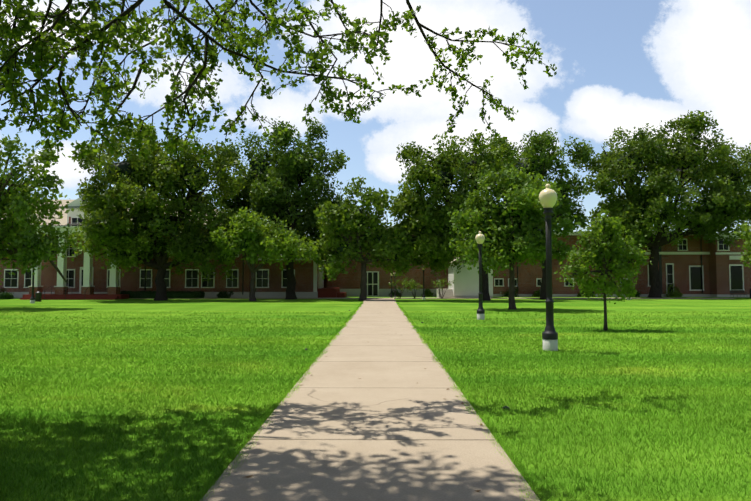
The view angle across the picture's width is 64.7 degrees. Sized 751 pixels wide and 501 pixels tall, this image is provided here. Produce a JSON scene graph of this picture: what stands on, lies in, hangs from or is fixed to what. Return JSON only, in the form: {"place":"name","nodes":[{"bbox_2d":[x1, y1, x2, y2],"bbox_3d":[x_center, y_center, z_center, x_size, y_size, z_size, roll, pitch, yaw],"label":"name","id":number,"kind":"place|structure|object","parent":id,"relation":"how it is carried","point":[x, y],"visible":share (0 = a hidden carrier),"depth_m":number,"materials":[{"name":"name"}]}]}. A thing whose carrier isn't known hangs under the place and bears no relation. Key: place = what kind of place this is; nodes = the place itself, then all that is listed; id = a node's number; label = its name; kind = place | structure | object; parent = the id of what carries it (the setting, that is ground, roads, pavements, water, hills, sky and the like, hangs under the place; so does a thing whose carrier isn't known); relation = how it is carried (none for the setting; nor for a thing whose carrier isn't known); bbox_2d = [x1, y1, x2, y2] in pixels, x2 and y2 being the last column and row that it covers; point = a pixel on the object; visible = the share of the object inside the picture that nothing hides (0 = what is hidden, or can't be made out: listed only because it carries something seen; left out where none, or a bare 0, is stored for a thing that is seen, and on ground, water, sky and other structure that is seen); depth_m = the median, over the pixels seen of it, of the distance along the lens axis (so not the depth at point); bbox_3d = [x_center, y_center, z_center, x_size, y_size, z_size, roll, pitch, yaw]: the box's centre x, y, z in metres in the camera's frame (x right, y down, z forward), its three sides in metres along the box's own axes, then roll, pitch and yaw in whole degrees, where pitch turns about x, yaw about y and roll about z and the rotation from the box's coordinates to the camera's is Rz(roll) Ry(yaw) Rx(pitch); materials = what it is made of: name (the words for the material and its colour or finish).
{"place":"outdoors","nodes":[
{"label":"outdoors","id":0,"kind":"place"},
{"bbox_2d":[0,0,554,171],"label":"tree branch","id":1,"kind":"object","parent":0,"point":[137,3],"visible":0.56,"depth_m":7.40,"materials":[{"name":"green plant"}]},
{"bbox_2d":[0,297,750,500],"bbox_3d":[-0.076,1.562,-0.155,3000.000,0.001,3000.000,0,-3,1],"label":"lawn","id":2,"kind":"structure","parent":0,"point":[530,306],"depth_m":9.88,"materials":[{"name":"green plant"}]},
{"bbox_2d":[0,292,13,299],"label":"hedge","id":3,"kind":"object","parent":2,"relation":"on","point":[6,295],"visible":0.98,"depth_m":48.97,"materials":[{"name":"green plant"}]},
{"bbox_2d":[30,270,34,302],"bbox_3d":[-23.488,1.904,40.656,0.370,3.431,0.370,0,-3,1],"label":"lamp post","id":4,"kind":"object","parent":2,"relation":"on","point":[32,299],"visible":0.42,"depth_m":40.55,"materials":[{"name":"black metal"}]},
{"bbox_2d":[35,291,41,301],"bbox_3d":[-25.022,3.414,43.972,0.422,0.749,0.422,0,-3,1],"label":"trash can","id":5,"kind":"object","parent":2,"relation":"on","point":[38,296],"visible":0.98,"depth_m":43.81,"materials":[{"name":"black metal"}]},
{"bbox_2d":[0,134,84,284],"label":"live oak tree","id":6,"kind":"object","parent":2,"relation":"on","point":[24,230],"depth_m":32.56,"materials":[{"name":"green plant"}]},
{"bbox_2d":[5,174,66,282],"bbox_3d":[-22.393,-1.472,36.744,5.944,7.039,1.058,1,-3,-16],"label":"live oak limb","id":7,"kind":"object","parent":6,"relation":"attached to","point":[57,269],"visible":0.25,"depth_m":37.50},
{"bbox_2d":[69,118,246,300],"bbox_3d":[-17.271,-3.290,47.564,13.996,14.702,12.051,0,-3,1],"label":"oak tree","id":8,"kind":"object","parent":2,"relation":"on","point":[105,204],"depth_m":45.37,"materials":[{"name":"green plant"}]},
{"bbox_2d":[120,290,204,297],"bbox_3d":[-18.507,3.840,51.087,7.387,0.823,1.320,0,-3,1],"label":"hedge","id":9,"kind":"object","parent":2,"relation":"on","point":[170,294],"visible":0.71,"depth_m":50.58,"materials":[{"name":"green plant"}]},
{"bbox_2d":[0,197,346,299],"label":"hall building","id":10,"kind":"structure","parent":2,"relation":"on","point":[86,276],"depth_m":52.06,"materials":[{"name":"brown brick"}]},
{"bbox_2d":[144,236,702,294],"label":"building downpipes","id":11,"kind":"object","parent":10,"relation":"attached to","point":[517,273],"visible":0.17,"depth_m":56.59,"materials":[{"name":"metal"}]},
{"bbox_2d":[217,290,233,297],"bbox_3d":[-13.228,3.876,51.683,1.430,0.870,1.887,2,-3,-30],"label":"shrub","id":12,"kind":"object","parent":2,"relation":"on","point":[221,294],"visible":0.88,"depth_m":51.34,"materials":[{"name":"green plant"}]},
{"bbox_2d":[209,206,321,300],"bbox_3d":[-8.235,0.336,45.318,8.224,7.234,5.333,0,-3,1],"label":"small tree","id":13,"kind":"object","parent":2,"relation":"on","point":[273,243],"depth_m":44.12,"materials":[{"name":"green plant"}]},
{"bbox_2d":[214,117,353,298],"bbox_3d":[-7.945,-3.621,52.855,12.487,15.898,11.697,0,-3,1],"label":"oak tree","id":14,"kind":"object","parent":2,"relation":"on","point":[256,196],"depth_m":50.63,"materials":[{"name":"green plant"}]},
{"bbox_2d":[313,176,419,300],"bbox_3d":[-0.840,-1.019,46.371,8.728,10.047,5.176,0,-3,1],"label":"oak tree","id":15,"kind":"object","parent":2,"relation":"on","point":[346,213],"depth_m":45.84,"materials":[{"name":"green plant"}]},
{"bbox_2d":[324,226,455,296],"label":"building","id":16,"kind":"structure","parent":2,"relation":"on","point":[378,280],"depth_m":57.83,"materials":[{"name":"brick"}]},
{"bbox_2d":[390,273,392,297],"bbox_3d":[1.379,2.997,50.838,0.246,2.276,0.246,0,-3,1],"label":"lamp post","id":17,"kind":"object","parent":2,"relation":"on","point":[391,296],"visible":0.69,"depth_m":50.79,"materials":[{"name":"black metal"}]},
{"bbox_2d":[388,287,400,296],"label":"shrub","id":18,"kind":"object","parent":2,"relation":"on","point":[398,293],"visible":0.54,"depth_m":57.14,"materials":[{"name":"green plant"}]},
{"bbox_2d":[389,277,410,297],"bbox_3d":[2.100,3.203,50.974,2.111,1.902,1.831,0,-3,1],"label":"myrtle shrub","id":19,"kind":"object","parent":2,"relation":"on","point":[404,283],"depth_m":50.69,"materials":[{"name":"green plant"}]},
{"bbox_2d":[406,278,422,297],"bbox_3d":[3.097,3.232,50.633,1.873,1.811,1.155,-3,-4,43],"label":"myrtle shrub","id":20,"kind":"object","parent":2,"relation":"on","point":[413,284],"depth_m":50.47,"materials":[{"name":"green plant"}]},
{"bbox_2d":[422,265,424,299],"bbox_3d":[3.946,2.594,48.481,0.307,2.842,0.307,0,-3,1],"label":"lamp post","id":21,"kind":"object","parent":2,"relation":"on","point":[423,296],"visible":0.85,"depth_m":48.41,"materials":[{"name":"black metal"}]},
{"bbox_2d":[421,288,435,296],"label":"shrub","id":22,"kind":"object","parent":2,"relation":"on","point":[428,293],"visible":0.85,"depth_m":56.91,"materials":[{"name":"green plant"}]},
{"bbox_2d":[431,278,454,297],"bbox_3d":[5.671,3.247,50.862,1.846,1.807,1.824,2,-4,-36],"label":"myrtle shrub","id":23,"kind":"object","parent":2,"relation":"on","point":[439,282],"depth_m":50.59,"materials":[{"name":"green plant"}]},
{"bbox_2d":[383,129,521,300],"bbox_3d":[5.859,-2.714,46.824,10.864,13.478,7.702,0,-3,1],"label":"oak tree","id":24,"kind":"object","parent":2,"relation":"on","point":[429,216],"depth_m":45.44,"materials":[{"name":"green plant"}]},
{"bbox_2d":[437,259,492,297],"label":"white shed","id":25,"kind":"structure","parent":2,"relation":"on","point":[465,284],"depth_m":51.63,"materials":[{"name":"paint"}]},
{"bbox_2d":[475,231,484,319],"bbox_3d":[4.226,0.992,23.866,0.384,3.561,0.384,0,-3,1],"label":"lamp post","id":26,"kind":"object","parent":2,"relation":"on","point":[479,238],"visible":1,"depth_m":23.79,"materials":[{"name":"black metal"}]},
{"bbox_2d":[500,287,519,296],"bbox_3d":[12.814,3.987,56.258,1.673,1.153,2.092,-3,-4,44],"label":"shrub","id":27,"kind":"object","parent":2,"relation":"on","point":[506,294],"visible":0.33,"depth_m":56.26,"materials":[{"name":"green plant"}]},
{"bbox_2d":[445,162,581,309],"bbox_3d":[7.391,-0.766,31.941,7.298,8.087,5.933,0,-3,1],"label":"tree","id":28,"kind":"object","parent":2,"relation":"on","point":[525,244],"depth_m":31.50,"materials":[{"name":"green plant"}]},
{"bbox_2d":[532,289,539,296],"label":"shrub","id":29,"kind":"object","parent":2,"relation":"on","point":[537,294],"visible":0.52,"depth_m":56.03,"materials":[{"name":"green plant"}]},
{"bbox_2d":[485,127,599,299],"bbox_3d":[13.976,-3.023,51.458,9.886,14.562,8.774,0,-3,1],"label":"oak tree","id":30,"kind":"object","parent":2,"relation":"on","point":[540,146],"depth_m":49.87,"materials":[{"name":"green plant"}]},
{"bbox_2d":[539,184,557,350],"bbox_3d":[3.925,0.361,13.401,0.406,3.766,0.406,0,-3,1],"label":"lamp post","id":31,"kind":"object","parent":2,"relation":"on","point":[547,197],"visible":1,"depth_m":13.32,"materials":[{"name":"black metal"}]},
{"bbox_2d":[577,288,593,296],"bbox_3d":[19.892,3.993,56.123,1.482,1.100,1.971,-2,-4,37],"label":"shrub","id":32,"kind":"object","parent":2,"relation":"on","point":[578,295],"visible":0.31,"depth_m":56.00,"materials":[{"name":"green plant"}]},
{"bbox_2d":[554,209,651,330],"bbox_3d":[7.168,0.647,18.778,3.064,3.937,1.366,0,-3,1],"label":"young tree","id":33,"kind":"object","parent":2,"relation":"on","point":[594,255],"depth_m":18.61,"materials":[{"name":"green plant"}]},
{"bbox_2d":[572,110,750,297],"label":"oak tree","id":34,"kind":"object","parent":2,"relation":"on","point":[658,157],"depth_m":52.83,"materials":[{"name":"green plant"}]},
{"bbox_2d":[665,283,682,296],"bbox_3d":[28.365,3.823,56.090,1.919,1.476,1.373,0,-3,1],"label":"shrub","id":35,"kind":"object","parent":2,"relation":"on","point":[675,293],"visible":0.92,"depth_m":56.00,"materials":[{"name":"green plant"}]},
{"bbox_2d":[730,290,746,298],"bbox_3d":[31.589,3.802,51.544,1.242,0.741,0.488,0,-3,1],"label":"bench","id":36,"kind":"object","parent":2,"relation":"on","point":[736,291],"visible":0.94,"depth_m":51.72,"materials":[{"name":"brown wood"}]},
{"bbox_2d":[733,218,750,268],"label":"tree","id":37,"kind":"object","parent":2,"relation":"on","point":[747,238],"visible":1,"depth_m":46.98,"materials":[{"name":"green plant"}]},
{"bbox_2d":[0,0,750,232],"label":"sky","id":38,"kind":"structure","parent":0,"point":[627,64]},
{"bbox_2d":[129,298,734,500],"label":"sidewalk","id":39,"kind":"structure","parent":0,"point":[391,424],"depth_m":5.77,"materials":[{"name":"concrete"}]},
{"bbox_2d":[245,324,481,491],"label":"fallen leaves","id":40,"kind":"object","parent":39,"relation":"on","point":[360,378],"visible":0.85,"depth_m":6.75,"materials":[{"name":"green plant"}]},
{"bbox_2d":[493,232,750,296],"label":"hall building","id":41,"kind":"structure","parent":0,"point":[723,273],"depth_m":56.81,"materials":[{"name":"brown brick"}]},
{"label":"overhanging tree","id":42,"kind":"object","parent":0,"visible":0},
{"bbox_2d":[0,0,556,177],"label":"tree leaves","id":43,"kind":"object","parent":42,"relation":"attached to","point":[100,36],"visible":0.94,"depth_m":7.34,"materials":[{"name":"green plant"}]}
]}

